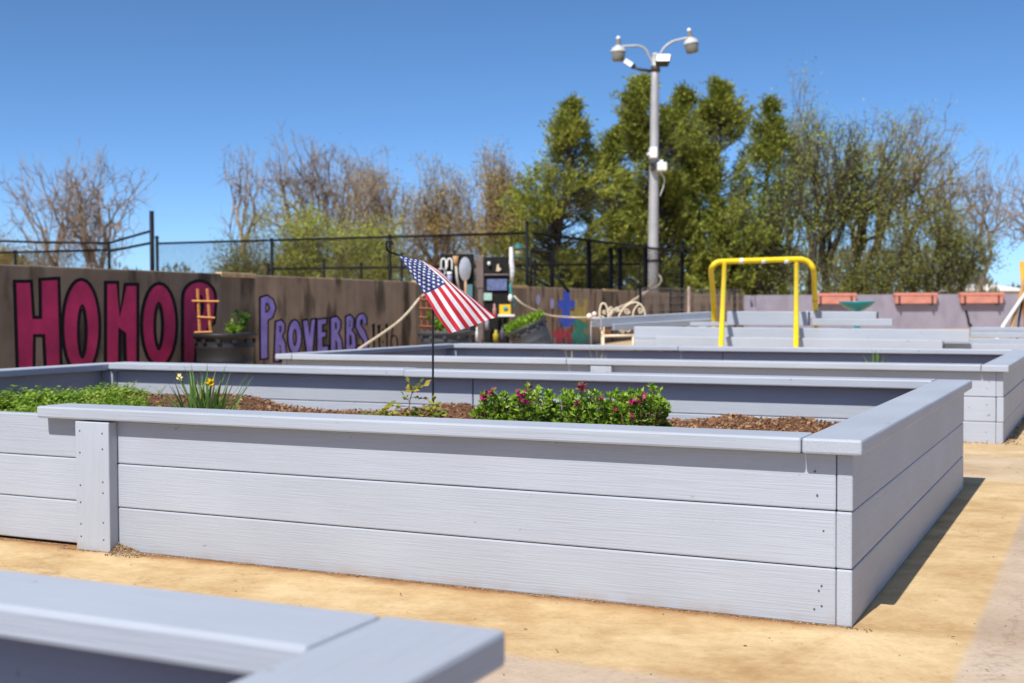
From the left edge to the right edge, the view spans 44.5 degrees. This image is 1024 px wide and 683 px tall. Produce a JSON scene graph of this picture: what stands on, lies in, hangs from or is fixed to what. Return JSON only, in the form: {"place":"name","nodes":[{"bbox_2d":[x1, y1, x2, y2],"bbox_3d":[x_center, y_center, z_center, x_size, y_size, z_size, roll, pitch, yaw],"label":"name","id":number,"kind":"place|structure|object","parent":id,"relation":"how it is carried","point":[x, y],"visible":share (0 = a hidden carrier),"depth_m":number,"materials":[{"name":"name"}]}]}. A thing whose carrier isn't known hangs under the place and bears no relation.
{"place":"outdoors","nodes":[
{"label":"outdoors","id":0,"kind":"place"},
{"bbox_2d":[0,329,1023,682],"bbox_3d":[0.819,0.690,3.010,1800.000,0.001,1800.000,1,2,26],"label":"ground","id":1,"kind":"structure","parent":0,"point":[978,527],"depth_m":3.15,"materials":[{"name":"sand"}]},
{"bbox_2d":[0,222,72,266],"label":"golden bush","id":2,"kind":"object","parent":1,"relation":"on","point":[24,261],"visible":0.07,"depth_m":48.02,"materials":[{"name":"brown plant"}]},
{"bbox_2d":[0,240,110,268],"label":"chain link fence","id":3,"kind":"object","parent":1,"relation":"on","point":[15,252],"visible":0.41,"depth_m":26.95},
{"bbox_2d":[0,211,154,270],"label":"metal railing","id":4,"kind":"object","parent":1,"relation":"on","point":[151,242],"visible":0.8,"depth_m":26.56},
{"bbox_2d":[0,136,159,268],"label":"bare tree","id":5,"kind":"object","parent":1,"relation":"on","point":[82,222],"visible":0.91,"depth_m":42.55,"materials":[{"name":"brown plant"}]},
{"bbox_2d":[192,332,256,372],"bbox_3d":[-2.525,0.200,11.010,0.557,0.549,0.557,0,2,0],"label":"planter tub","id":6,"kind":"object","parent":1,"relation":"on","point":[224,348],"visible":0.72,"depth_m":10.79,"materials":[{"name":"black plastic"}]},
{"bbox_2d":[192,288,218,333],"bbox_3d":[-2.679,-0.251,10.941,0.236,0.426,0.035,0,2,0],"label":"trellis","id":7,"kind":"object","parent":6,"relation":"in","point":[209,317],"visible":0.86,"depth_m":10.94,"materials":[{"name":"orange wood"}]},
{"bbox_2d":[224,318,243,333],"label":"potted herb","id":8,"kind":"object","parent":6,"relation":"on","point":[232,329],"visible":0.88,"depth_m":10.95,"materials":[{"name":"green plant"}]},
{"bbox_2d":[231,309,251,332],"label":"potted herb","id":9,"kind":"object","parent":6,"relation":"on","point":[244,318],"visible":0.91,"depth_m":11.00,"materials":[{"name":"green plant"}]},
{"bbox_2d":[195,220,284,275],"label":"olive bush","id":10,"kind":"object","parent":1,"relation":"on","point":[240,260],"visible":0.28,"depth_m":42.70,"materials":[{"name":"green plant"}]},
{"bbox_2d":[209,143,276,257],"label":"leafless limb tree","id":11,"kind":"object","parent":1,"relation":"on","point":[245,200],"visible":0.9,"depth_m":47.66,"materials":[{"name":"brown plant"}]},
{"bbox_2d":[0,570,504,682],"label":"raised bed","id":12,"kind":"object","parent":1,"relation":"on","point":[53,629],"visible":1,"depth_m":1.28,"materials":[{"name":"wood"}]},
{"bbox_2d":[227,183,367,278],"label":"lime bush","id":13,"kind":"object","parent":1,"relation":"on","point":[307,227],"visible":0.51,"depth_m":43.64,"materials":[{"name":"green plant"}]},
{"bbox_2d":[248,119,404,277],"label":"bare tree","id":14,"kind":"object","parent":1,"relation":"on","point":[287,182],"visible":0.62,"depth_m":49.45,"materials":[{"name":"brown plant"}]},
{"bbox_2d":[155,221,528,286],"bbox_3d":[-3.749,-1.124,25.728,8.898,2.453,0.091,0,2,23],"label":"chain link fence","id":15,"kind":"object","parent":1,"relation":"on","point":[389,262],"visible":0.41,"depth_m":25.58,"materials":[{"name":"metal"}]},
{"bbox_2d":[0,264,686,370],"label":"concrete wall","id":16,"kind":"structure","parent":1,"relation":"on","point":[51,316],"depth_m":11.57,"materials":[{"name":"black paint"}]},
{"bbox_2d":[529,248,569,291],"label":"steel gate","id":17,"kind":"structure","parent":16,"relation":"attached to","point":[552,275],"depth_m":22.74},
{"bbox_2d":[609,275,661,316],"bbox_3d":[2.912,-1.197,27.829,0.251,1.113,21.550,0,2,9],"label":"rope","id":18,"kind":"object","parent":16,"relation":"on","point":[622,306],"visible":0.63,"depth_m":24.79,"materials":[{"name":"beige fabric"}]},
{"bbox_2d":[316,207,412,281],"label":"lime bush","id":19,"kind":"object","parent":1,"relation":"on","point":[368,251],"visible":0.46,"depth_m":44.50,"materials":[{"name":"green plant"}]},
{"bbox_2d":[310,136,424,279],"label":"bare tree","id":20,"kind":"object","parent":1,"relation":"on","point":[387,199],"visible":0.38,"depth_m":54.55,"materials":[{"name":"brown plant"}]},
{"bbox_2d":[386,143,485,271],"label":"budding tree","id":21,"kind":"object","parent":1,"relation":"on","point":[435,222],"visible":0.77,"depth_m":51.53,"materials":[{"name":"brown plant"}]},
{"bbox_2d":[418,330,473,344],"bbox_3d":[-0.749,0.127,14.210,0.649,0.492,0.649,0,2,0],"label":"planter tub","id":22,"kind":"object","parent":1,"relation":"on","point":[446,337],"visible":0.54,"depth_m":13.95,"materials":[{"name":"grey stone"}]},
{"bbox_2d":[419,296,435,331],"bbox_3d":[-0.955,-0.305,14.141,0.195,0.420,0.034,0,2,0],"label":"trellis","id":23,"kind":"object","parent":22,"relation":"in","point":[421,314],"visible":0.61,"depth_m":14.14,"materials":[{"name":"red wood"}]},
{"bbox_2d":[358,294,424,348],"bbox_3d":[-1.286,-0.223,13.743,0.070,0.702,1.681,1,2,27],"label":"rope","id":24,"kind":"object","parent":23,"relation":"attached to","point":[391,326],"visible":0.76,"depth_m":13.70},
{"bbox_2d":[426,310,445,331],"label":"potted herb","id":25,"kind":"object","parent":22,"relation":"on","point":[439,325],"visible":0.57,"depth_m":14.12,"materials":[{"name":"green plant"}]},
{"bbox_2d":[266,252,640,286],"bbox_3d":[-1.372,-1.307,34.476,10.642,2.289,0.091,-1,2,-17],"label":"chain link fence","id":26,"kind":"object","parent":1,"relation":"on","point":[361,268],"visible":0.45,"depth_m":33.82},
{"bbox_2d":[441,254,475,348],"bbox_3d":[-0.737,-0.458,17.214,0.479,1.487,0.040,0,2,0],"label":"tool board","id":27,"kind":"object","parent":1,"relation":"on","point":[470,280],"visible":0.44,"depth_m":17.18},
{"bbox_2d":[453,256,459,288],"bbox_3d":[-0.760,-0.938,17.130,0.105,0.470,0.083,0,2,0],"label":"mallet","id":28,"kind":"object","parent":27,"relation":"hanging from","point":[455,260],"visible":0.9,"depth_m":17.11,"materials":[{"name":"beige wood"}]},
{"bbox_2d":[459,257,470,293],"bbox_3d":[-0.643,-0.780,17.123,0.164,0.753,0.058,0,2,0],"label":"wooden spoon","id":29,"kind":"object","parent":27,"relation":"hanging from","point":[464,268],"visible":0.84,"depth_m":17.11,"materials":[{"name":"wood"}]},
{"bbox_2d":[467,285,472,297],"bbox_3d":[-0.586,-0.689,17.152,0.090,0.184,0.050,0,2,0],"label":"storage tin","id":30,"kind":"object","parent":27,"relation":"hanging from","point":[469,290],"visible":0.76,"depth_m":17.13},
{"bbox_2d":[476,256,483,348],"bbox_3d":[-0.440,-0.445,17.204,0.099,1.459,0.040,0,2,0],"label":"board post","id":31,"kind":"object","parent":1,"relation":"on","point":[479,274],"visible":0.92,"depth_m":17.17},
{"bbox_2d":[0,362,971,626],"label":"raised bed","id":32,"kind":"object","parent":1,"relation":"on","point":[832,524],"visible":0.98,"depth_m":3.58,"materials":[{"name":"wood"}]},
{"bbox_2d":[13,391,838,433],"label":"mulch","id":33,"kind":"object","parent":32,"relation":"in","point":[736,421],"visible":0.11,"depth_m":5.87,"materials":[{"name":"wood"}]},
{"bbox_2d":[0,382,165,412],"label":"ground cover","id":34,"kind":"object","parent":33,"relation":"on","point":[30,400],"visible":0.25,"depth_m":5.84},
{"bbox_2d":[147,366,256,409],"bbox_3d":[-1.230,0.251,5.036,0.469,0.326,0.458,0,2,0],"label":"daffodil clump","id":35,"kind":"object","parent":33,"relation":"on","point":[196,399],"visible":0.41,"depth_m":4.97,"materials":[{"name":"green plant"}]},
{"bbox_2d":[361,376,457,418],"bbox_3d":[-0.413,0.284,4.713,0.434,0.310,0.193,0,2,0],"label":"rose bush","id":36,"kind":"object","parent":33,"relation":"on","point":[442,413],"visible":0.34,"depth_m":4.71,"materials":[{"name":"green plant"}]},
{"bbox_2d":[385,240,433,411],"bbox_3d":[-0.395,0.033,4.863,0.190,0.856,0.031,0,2,0],"label":"garden flag stand","id":37,"kind":"object","parent":33,"relation":"on","point":[392,243],"visible":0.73,"depth_m":4.85,"materials":[{"name":"black metal"}]},
{"bbox_2d":[398,255,495,333],"bbox_3d":[-0.249,-0.182,4.771,0.378,0.301,0.151,0,2,0],"label":"flag","id":38,"kind":"object","parent":37,"relation":"attached to","point":[455,308],"visible":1,"depth_m":4.77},
{"bbox_2d":[468,387,519,420],"bbox_3d":[-0.056,0.291,4.560,0.214,0.263,0.199,0,2,0],"label":"flowering shrub","id":39,"kind":"object","parent":33,"relation":"on","point":[494,411],"visible":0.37,"depth_m":4.51,"materials":[{"name":"green plant"}]},
{"bbox_2d":[499,382,560,422],"bbox_3d":[0.063,0.280,4.557,0.229,0.285,0.218,0,2,0],"label":"flowering shrub","id":40,"kind":"object","parent":33,"relation":"on","point":[527,409],"visible":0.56,"depth_m":4.51,"materials":[{"name":"green plant"}]},
{"bbox_2d":[538,381,595,422],"bbox_3d":[0.209,0.277,4.603,0.244,0.287,0.226,0,2,0],"label":"flowering shrub","id":41,"kind":"object","parent":33,"relation":"on","point":[572,411],"visible":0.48,"depth_m":4.54,"materials":[{"name":"green plant"}]},
{"bbox_2d":[579,387,627,424],"bbox_3d":[0.346,0.295,4.559,0.219,0.264,0.214,-1,2,-24],"label":"flowering shrub","id":42,"kind":"object","parent":33,"relation":"on","point":[606,411],"visible":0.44,"depth_m":4.51,"materials":[{"name":"green plant"}]},
{"bbox_2d":[614,382,673,426],"bbox_3d":[0.468,0.284,4.509,0.237,0.285,0.220,0,2,0],"label":"flowering shrub","id":43,"kind":"object","parent":33,"relation":"on","point":[638,400],"visible":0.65,"depth_m":4.45,"materials":[{"name":"green plant"}]},
{"bbox_2d":[433,133,539,281],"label":"budding tree","id":44,"kind":"object","parent":1,"relation":"on","point":[493,190],"visible":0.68,"depth_m":49.59,"materials":[{"name":"brown plant"}]},
{"bbox_2d":[483,257,508,348],"bbox_3d":[-0.214,-0.439,17.209,0.351,1.444,0.090,0,2,0],"label":"tool board","id":45,"kind":"object","parent":1,"relation":"on","point":[499,297],"visible":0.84,"depth_m":17.20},
{"bbox_2d":[484,293,491,300],"bbox_3d":[-0.332,-0.615,17.179,0.114,0.102,0.020,0,2,0],"label":"card","id":46,"kind":"object","parent":45,"relation":"attached to","point":[487,296],"visible":1,"depth_m":17.17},
{"bbox_2d":[487,279,506,290],"bbox_3d":[-0.206,-0.779,17.175,0.276,0.156,0.020,0,2,0],"label":"sign","id":47,"kind":"object","parent":45,"relation":"attached to","point":[496,284],"visible":1,"depth_m":17.16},
{"bbox_2d":[509,229,518,306],"bbox_3d":[0.030,-1.006,17.078,0.141,1.073,0.072,0,2,0],"label":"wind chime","id":48,"kind":"object","parent":45,"relation":"hanging from","point":[511,264],"visible":1,"depth_m":17.06,"materials":[{"name":"white"}]},
{"bbox_2d":[513,295,600,317],"bbox_3d":[0.605,-0.473,17.201,1.174,0.322,0.831,0,2,0],"label":"rope","id":49,"kind":"object","parent":45,"relation":"attached to","point":[517,299],"visible":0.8,"depth_m":17.24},
{"bbox_2d":[498,304,514,342],"bbox_3d":[-0.075,-0.106,16.954,0.229,0.792,0.200,0,2,0],"label":"birdhouse","id":50,"kind":"object","parent":1,"relation":"on","point":[505,311],"visible":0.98,"depth_m":16.89,"materials":[{"name":"yellow paint"}]},
{"bbox_2d":[0,242,1020,294],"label":"woodland","id":51,"kind":"object","parent":1,"relation":"on","point":[990,282],"visible":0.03,"depth_m":60.88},
{"bbox_2d":[0,419,1023,680],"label":"debris","id":52,"kind":"object","parent":1,"relation":"on","point":[118,549],"visible":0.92,"depth_m":3.71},
{"bbox_2d":[501,186,540,284],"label":"cedar tree","id":53,"kind":"object","parent":1,"relation":"on","point":[518,276],"visible":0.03,"depth_m":54.77,"materials":[{"name":"green plant"}]},
{"bbox_2d":[506,317,552,343],"bbox_3d":[0.280,0.015,16.407,0.562,0.500,0.562,-24,2,1],"label":"planter tub","id":54,"kind":"object","parent":1,"relation":"on","point":[535,332],"visible":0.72,"depth_m":16.18,"materials":[{"name":"metal"}]},
{"bbox_2d":[504,307,544,334],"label":"lettuce leaves","id":55,"kind":"object","parent":54,"relation":"in","point":[520,322],"visible":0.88,"depth_m":16.25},
{"bbox_2d":[474,91,638,290],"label":"cedar tree","id":56,"kind":"object","parent":1,"relation":"on","point":[569,129],"visible":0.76,"depth_m":40.18,"materials":[{"name":"green plant"}]},
{"bbox_2d":[586,312,596,344],"bbox_3d":[0.995,-0.025,15.606,0.132,0.697,0.072,0,2,0],"label":"garden stake light","id":57,"kind":"object","parent":1,"relation":"on","point":[588,315],"visible":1,"depth_m":15.59,"materials":[{"name":"grey metal"}]},
{"bbox_2d":[546,122,665,290],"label":"cedar tree","id":58,"kind":"object","parent":1,"relation":"on","point":[607,143],"visible":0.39,"depth_m":42.78,"materials":[{"name":"green plant"}]},
{"bbox_2d":[532,232,683,326],"bbox_3d":[2.497,-1.238,28.808,0.143,2.443,10.347,0,2,24],"label":"chain link fence","id":59,"kind":"object","parent":1,"relation":"on","point":[588,252],"visible":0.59,"depth_m":28.32,"materials":[{"name":"metal"}]},
{"bbox_2d":[599,301,645,344],"bbox_3d":[1.450,-0.108,16.202,0.625,0.824,0.428,0,2,0],"label":"scroll bench","id":60,"kind":"object","parent":1,"relation":"on","point":[617,335],"visible":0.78,"depth_m":16.39,"materials":[{"name":"beige paint"}]},
{"bbox_2d":[275,343,1023,443],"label":"raised bed","id":61,"kind":"object","parent":1,"relation":"on","point":[994,412],"visible":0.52,"depth_m":8.27,"materials":[{"name":"wood"}]},
{"bbox_2d":[611,28,698,291],"bbox_3d":[4.558,-5.172,39.692,2.803,9.559,1.350,0,2,0],"label":"lamp post","id":62,"kind":"object","parent":1,"relation":"on","point":[658,61],"visible":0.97,"depth_m":39.71,"materials":[{"name":"metal"}]},
{"bbox_2d":[588,71,745,294],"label":"cedar tree","id":63,"kind":"object","parent":1,"relation":"on","point":[634,116],"visible":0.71,"depth_m":41.49,"materials":[{"name":"green plant"}]},
{"bbox_2d":[639,287,741,326],"bbox_3d":[4.104,-0.638,27.984,0.120,1.175,4.927,1,2,35],"label":"wire garden fence","id":64,"kind":"object","parent":1,"relation":"on","point":[689,302],"visible":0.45,"depth_m":27.58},
{"bbox_2d":[627,79,768,294],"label":"cedar tree","id":65,"kind":"object","parent":1,"relation":"on","point":[683,100],"visible":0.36,"depth_m":42.80,"materials":[{"name":"green plant"}]},
{"bbox_2d":[691,294,743,326],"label":"concrete wall","id":66,"kind":"structure","parent":1,"relation":"on","point":[728,306],"depth_m":36.66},
{"bbox_2d":[633,72,804,294],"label":"cedar tree","id":67,"kind":"object","parent":1,"relation":"on","point":[729,116],"visible":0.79,"depth_m":42.33,"materials":[{"name":"green plant"}]},
{"bbox_2d":[708,256,818,346],"bbox_3d":[2.428,-0.228,12.547,1.154,1.295,3.443,0,2,16],"label":"pipe frame","id":68,"kind":"object","parent":1,"relation":"on","point":[763,260],"visible":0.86,"depth_m":13.15,"materials":[{"name":"yellow paint"}]},
{"bbox_2d":[725,92,819,294],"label":"cedar tree","id":69,"kind":"object","parent":1,"relation":"on","point":[767,137],"visible":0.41,"depth_m":44.96,"materials":[{"name":"green plant"}]},
{"bbox_2d":[724,153,828,294],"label":"spring tree","id":70,"kind":"object","parent":1,"relation":"on","point":[771,251],"visible":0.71,"depth_m":41.60,"materials":[{"name":"green plant"}]},
{"bbox_2d":[753,50,847,294],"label":"spring tree","id":71,"kind":"object","parent":1,"relation":"on","point":[806,133],"visible":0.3,"depth_m":46.50,"materials":[{"name":"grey plant"}]},
{"bbox_2d":[768,95,930,294],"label":"spring tree","id":72,"kind":"object","parent":1,"relation":"on","point":[843,210],"visible":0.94,"depth_m":43.53,"materials":[{"name":"green plant"}]},
{"bbox_2d":[839,301,874,328],"bbox_3d":[4.692,-0.142,17.004,0.476,0.814,0.476,0,2,0],"label":"bird bath","id":73,"kind":"object","parent":1,"relation":"on","point":[857,306],"visible":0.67,"depth_m":16.85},
{"bbox_2d":[807,224,911,294],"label":"olive bush","id":74,"kind":"object","parent":1,"relation":"on","point":[854,284],"visible":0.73,"depth_m":40.81,"materials":[{"name":"green plant"}]},
{"bbox_2d":[744,294,1023,328],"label":"painted wall","id":75,"kind":"structure","parent":1,"relation":"on","point":[945,311],"depth_m":37.99,"materials":[{"name":"paint"}]},
{"bbox_2d":[817,293,856,305],"bbox_3d":[9.810,-1.276,37.878,1.231,0.374,0.205,0,2,0],"label":"window box","id":76,"kind":"object","parent":75,"relation":"attached to","point":[829,298],"visible":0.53,"depth_m":37.80,"materials":[{"name":"plastic"}]},
{"bbox_2d":[893,293,937,304],"bbox_3d":[12.223,-1.288,37.878,1.307,0.374,0.205,0,2,0],"label":"window box","id":77,"kind":"object","parent":75,"relation":"attached to","point":[899,298],"visible":1,"depth_m":37.80,"materials":[{"name":"plastic"}]},
{"bbox_2d":[965,311,971,326],"bbox_3d":[13.876,-0.414,37.971,0.231,1.043,0.081,0,2,0],"label":"hose","id":78,"kind":"object","parent":75,"relation":"hanging from","point":[968,320],"visible":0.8,"depth_m":37.94,"materials":[{"name":"black rubber"}]},
{"bbox_2d":[958,292,1004,304],"bbox_3d":[14.219,-1.298,37.878,1.337,0.374,0.205,0,2,0],"label":"window box","id":79,"kind":"object","parent":75,"relation":"attached to","point":[986,297],"visible":1,"depth_m":37.80,"materials":[{"name":"plastic"}]},
{"bbox_2d":[797,92,1022,293],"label":"spring tree","id":80,"kind":"object","parent":1,"relation":"on","point":[912,163],"visible":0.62,"depth_m":45.30,"materials":[{"name":"green plant"}]},
{"bbox_2d":[857,181,1016,293],"bbox_3d":[13.549,-2.756,40.148,4.669,4.790,4.226,1,2,29],"label":"olive bush","id":81,"kind":"object","parent":1,"relation":"on","point":[947,241],"visible":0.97,"depth_m":39.61,"materials":[{"name":"green plant"}]},
{"bbox_2d":[910,137,1023,292],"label":"bare tree","id":82,"kind":"object","parent":1,"relation":"on","point":[982,212],"visible":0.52,"depth_m":49.62,"materials":[{"name":"brown plant"}]},
{"bbox_2d":[938,284,1019,293],"bbox_3d":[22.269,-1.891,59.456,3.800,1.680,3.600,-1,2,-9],"label":"distant house","id":83,"kind":"structure","parent":1,"relation":"on","point":[1009,290],"depth_m":58.12,"materials":[{"name":"beige"}]},
{"bbox_2d":[989,148,1023,248],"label":"bare tree","id":84,"kind":"object","parent":1,"relation":"on","point":[1017,221],"visible":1,"depth_m":40.16,"materials":[{"name":"brown plant"}]},
{"bbox_2d":[1001,292,1023,326],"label":"leaning pole","id":85,"kind":"object","parent":1,"relation":"on","point":[1013,310],"visible":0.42,"depth_m":21.77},
{"bbox_2d":[1008,277,1023,338],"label":"leaning pole","id":86,"kind":"object","parent":1,"relation":"on","point":[1014,316],"visible":0.52,"depth_m":21.88,"materials":[{"name":"brown wood"}]},
{"bbox_2d":[1016,300,1022,338],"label":"leaning pole","id":87,"kind":"object","parent":1,"relation":"on","point":[1019,315],"visible":0.43,"depth_m":22.02,"materials":[{"name":"black metal"}]},
{"bbox_2d":[1020,261,1023,325],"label":"leaning pole","id":88,"kind":"object","parent":1,"relation":"on","point":[1021,270],"visible":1,"depth_m":22.25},
{"bbox_3d":[-0.295,0.156,17.052,0.564,0.264,0.280,0,2,0],"label":"potting shelf","id":89,"kind":"object","parent":1,"relation":"on","visible":0},
{"bbox_2d":[475,327,478,341],"bbox_3d":[-0.479,-0.096,17.084,0.041,0.206,0.041,0,2,0],"label":"bottle","id":90,"kind":"object","parent":89,"relation":"on","point":[476,336],"visible":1,"depth_m":17.07,"materials":[{"name":"ceramic"}]},
{"bbox_2d":[493,330,498,341],"bbox_3d":[-0.219,-0.076,17.085,0.082,0.165,0.083,0,2,0],"label":"bottle","id":91,"kind":"object","parent":89,"relation":"on","point":[495,336],"visible":1,"depth_m":17.05,"materials":[{"name":"yellow ceramic"}]},
{"bbox_2d":[500,326,503,340],"bbox_3d":[-0.123,-0.110,17.084,0.088,0.206,0.088,0,2,0],"label":"bottle","id":92,"kind":"object","parent":89,"relation":"on","point":[502,334],"visible":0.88,"depth_m":17.05,"materials":[{"name":"glass"}]},
{"bbox_2d":[0,0,1023,294],"label":"sky","id":93,"kind":"structure","parent":0,"point":[163,85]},
{"bbox_2d":[513,225,524,257],"bbox_3d":[0.092,-1.444,17.966,0.180,0.470,0.171,0,2,0],"label":"bird feeder","id":94,"kind":"object","parent":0,"point":[518,247],"visible":0.96,"depth_m":17.93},
{"bbox_2d":[864,348,885,361],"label":"grass tuft","id":95,"kind":"object","parent":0,"point":[874,358],"visible":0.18,"depth_m":8.08,"materials":[{"name":"green plant"}]},
{"bbox_3d":[3.929,0.233,11.878,0.140,0.370,0.400,0,2,11],"label":"timber block","id":96,"kind":"object","parent":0,"visible":0},
{"bbox_2d":[655,336,942,348],"bbox_3d":[2.680,0.023,11.872,2.669,0.139,0.140,0,2,20],"label":"loose board","id":97,"kind":"object","parent":96,"relation":"on","point":[781,342],"visible":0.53,"depth_m":11.78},
{"bbox_3d":[1.637,0.211,12.877,0.140,0.378,0.400,0,2,11],"label":"timber block","id":98,"kind":"object","parent":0,"visible":0},
{"bbox_2d":[634,340,654,344],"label":"loose board","id":99,"kind":"object","parent":98,"relation":"on","point":[644,342],"visible":0.31,"depth_m":12.52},
{"bbox_2d":[634,326,969,341],"bbox_3d":[2.760,-0.073,12.170,3.182,0.146,0.140,0,2,18],"label":"loose board","id":100,"kind":"object","parent":99,"relation":"on","point":[946,335],"visible":0.91,"depth_m":12.05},
{"bbox_3d":[2.678,0.119,13.232,0.140,0.530,0.250,0,2,11],"label":"timber block","id":101,"kind":"object","parent":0,"visible":0},
{"bbox_2d":[727,311,809,325],"bbox_3d":[2.690,-0.243,13.124,0.843,0.152,0.160,0,2,21],"label":"loose board","id":102,"kind":"object","parent":101,"relation":"on","point":[779,318],"visible":1,"depth_m":13.05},
{"bbox_3d":[3.623,0.109,13.632,0.140,0.519,0.250,0,2,11],"label":"timber block","id":103,"kind":"object","parent":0,"visible":0},
{"bbox_2d":[812,318,892,325],"bbox_3d":[3.629,-0.206,13.330,0.826,0.079,0.220,0,2,18],"label":"loose board","id":104,"kind":"object","parent":103,"relation":"on","point":[846,322],"visible":1,"depth_m":13.23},
{"bbox_2d":[809,311,878,318],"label":"loose board","id":105,"kind":"object","parent":104,"relation":"on","point":[844,314],"visible":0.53,"depth_m":13.63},
{"bbox_3d":[2.132,0.086,14.131,0.140,0.551,0.250,0,2,11],"label":"timber block","id":106,"kind":"object","parent":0,"visible":0},
{"bbox_2d":[605,319,711,329],"bbox_3d":[1.648,-0.189,13.704,1.668,0.106,0.140,-2,2,-41],"label":"loose board","id":107,"kind":"object","parent":106,"relation":"on","point":[629,326],"visible":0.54,"depth_m":13.57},
{"bbox_2d":[591,312,710,326],"bbox_3d":[1.590,-0.248,13.750,2.002,0.148,0.140,-2,2,-44],"label":"loose board","id":108,"kind":"object","parent":107,"relation":"on","point":[604,322],"visible":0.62,"depth_m":13.54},
{"bbox_2d":[690,322,731,325],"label":"loose board","id":109,"kind":"object","parent":107,"relation":"on","point":[704,323],"visible":0.85,"depth_m":13.41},
{"bbox_3d":[5.308,0.222,12.128,0.140,0.364,0.400,0,2,11],"label":"timber block","id":110,"kind":"object","parent":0,"visible":0},
{"bbox_2d":[943,343,1023,349],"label":"loose board","id":111,"kind":"object","parent":110,"relation":"on","point":[979,346],"visible":0.52,"depth_m":11.77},
{"bbox_2d":[943,338,1023,343],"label":"loose board","id":112,"kind":"object","parent":111,"relation":"on","point":[993,341],"visible":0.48,"depth_m":11.80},
{"bbox_2d":[970,332,1023,337],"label":"loose board","id":113,"kind":"object","parent":112,"relation":"on","point":[996,334],"visible":0.97,"depth_m":12.13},
{"bbox_2d":[970,327,1023,331],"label":"loose board","id":114,"kind":"object","parent":113,"relation":"on","point":[996,329],"visible":0.99,"depth_m":12.32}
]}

